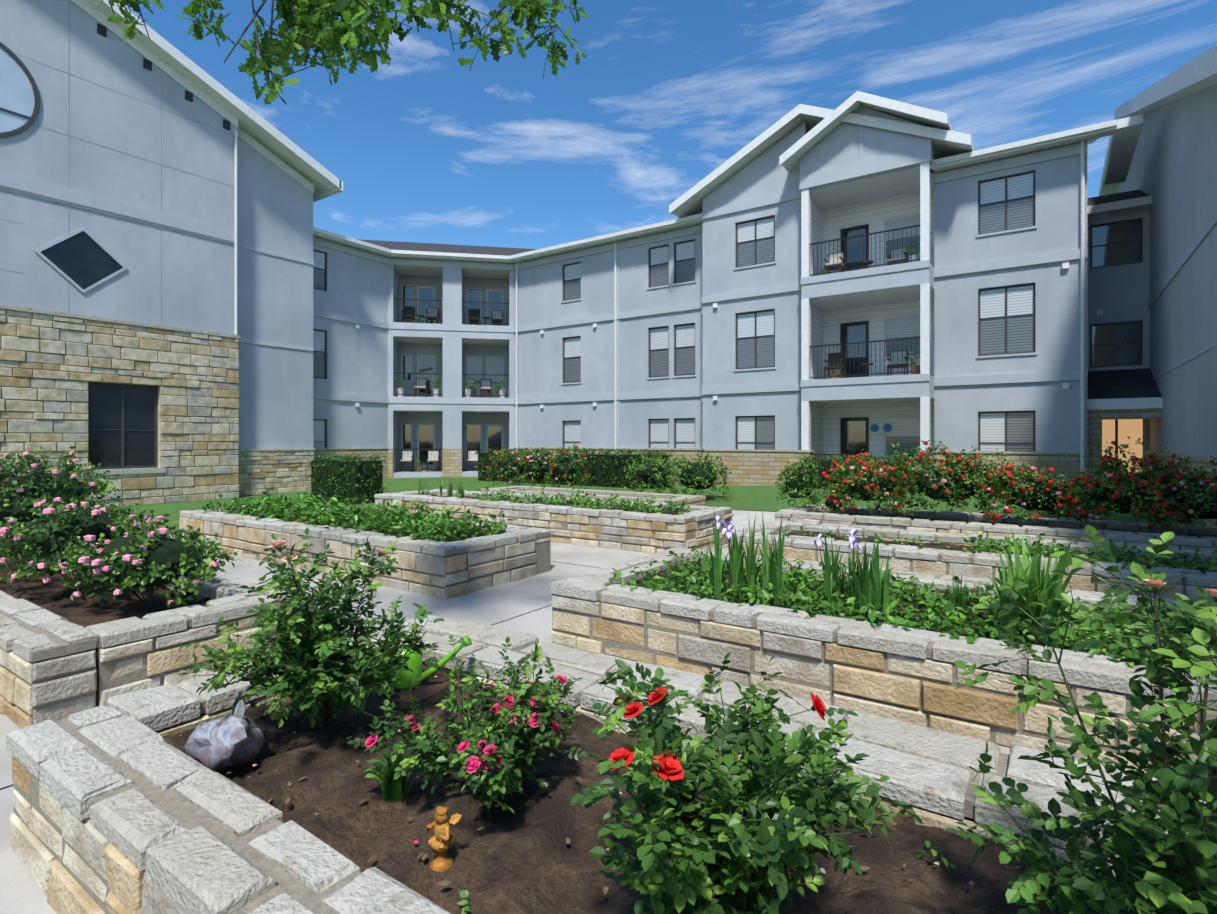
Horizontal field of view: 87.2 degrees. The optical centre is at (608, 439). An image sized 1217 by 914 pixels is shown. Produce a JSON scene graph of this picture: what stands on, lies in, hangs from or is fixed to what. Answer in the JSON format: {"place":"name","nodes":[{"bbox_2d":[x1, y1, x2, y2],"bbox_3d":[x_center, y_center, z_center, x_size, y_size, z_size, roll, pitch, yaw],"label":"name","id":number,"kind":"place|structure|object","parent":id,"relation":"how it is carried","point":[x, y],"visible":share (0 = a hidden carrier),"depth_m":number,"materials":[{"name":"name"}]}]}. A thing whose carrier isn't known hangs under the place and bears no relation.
{"place":"outdoors","nodes":[
{"label":"outdoors","id":0,"kind":"place"},
{"bbox_2d":[0,0,342,507],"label":"building","id":1,"kind":"structure","parent":0,"point":[159,195],"depth_m":18.44,"materials":[{"name":"white paint"}]},
{"bbox_2d":[101,0,588,104],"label":"oak tree","id":2,"kind":"object","parent":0,"point":[325,19],"depth_m":4.42,"materials":[{"name":"green plant"}]},
{"bbox_2d":[0,510,1009,913],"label":"paving path","id":3,"kind":"structure","parent":0,"point":[20,892],"depth_m":7.26,"materials":[{"name":"concrete"}]},
{"bbox_2d":[109,477,1206,534],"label":"lawn grass","id":4,"kind":"structure","parent":0,"point":[758,498],"depth_m":17.11,"materials":[{"name":"green plant"}]},
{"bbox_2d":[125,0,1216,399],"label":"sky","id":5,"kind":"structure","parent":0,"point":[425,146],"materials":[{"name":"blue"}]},
{"bbox_2d":[1087,44,1216,525],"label":"building wing","id":6,"kind":"structure","parent":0,"point":[1152,300],"depth_m":15.76,"materials":[{"name":"paint"}]},
{"label":"ground","id":7,"kind":"structure","parent":0,"visible":0},
{"bbox_2d":[0,486,1216,913],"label":"stone planter walls","id":8,"kind":"structure","parent":7,"relation":"on","point":[120,806],"depth_m":4.10,"materials":[{"name":"beige stone"}]},
{"bbox_2d":[0,495,1216,913],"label":"soil beds","id":9,"kind":"object","parent":8,"relation":"in","point":[524,857],"visible":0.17,"depth_m":2.42,"materials":[{"name":"brown soil"}]},
{"bbox_2d":[0,446,241,607],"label":"rose bushes","id":10,"kind":"object","parent":9,"relation":"on","point":[53,541],"depth_m":5.55,"materials":[{"name":"green plant"}]},
{"bbox_2d":[185,692,267,771],"bbox_3d":[-1.705,1.322,2.887,0.390,0.360,0.285,0,0,34],"label":"plastic bag","id":11,"kind":"object","parent":9,"relation":"on","point":[235,737],"visible":0.92,"depth_m":2.80,"materials":[{"name":"white plastic"}]},
{"bbox_2d":[386,632,471,688],"bbox_3d":[-1.082,1.310,3.812,0.543,0.318,0.223,0,0,-6],"label":"watering can","id":12,"kind":"object","parent":9,"relation":"on","point":[414,661],"visible":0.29,"depth_m":3.75,"materials":[{"name":"plastic"}]},
{"bbox_2d":[426,806,461,871],"bbox_3d":[-0.570,1.364,2.199,0.110,0.204,0.089,0,0,34],"label":"angel figurine","id":13,"kind":"object","parent":9,"relation":"on","point":[440,841],"visible":1,"depth_m":2.18,"materials":[{"name":"plastic"}]},
{"bbox_2d":[179,676,1129,910],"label":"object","id":14,"kind":"object","parent":9,"relation":"on","point":[446,882],"visible":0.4,"depth_m":2.38,"materials":[{"name":"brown wood"}]},
{"bbox_2d":[177,524,1216,913],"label":"rose bushes","id":15,"kind":"object","parent":9,"relation":"on","point":[747,834],"depth_m":1.72,"materials":[{"name":"green plant"}]},
{"bbox_2d":[202,487,1216,672],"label":"plants","id":16,"kind":"object","parent":9,"relation":"on","point":[416,525],"visible":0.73,"depth_m":6.18,"materials":[{"name":"green plant"}]},
{"bbox_2d":[417,474,1091,646],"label":"iris plants","id":17,"kind":"object","parent":9,"relation":"on","point":[1038,595],"depth_m":5.24,"materials":[{"name":"green plant"}]},
{"bbox_2d":[313,91,1142,485],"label":"building wing","id":18,"kind":"structure","parent":7,"relation":"on","point":[729,319],"depth_m":20.70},
{"bbox_2d":[306,240,1216,530],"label":"shrubs","id":19,"kind":"object","parent":7,"relation":"on","point":[352,476],"depth_m":11.40,"materials":[{"name":"green plant"}]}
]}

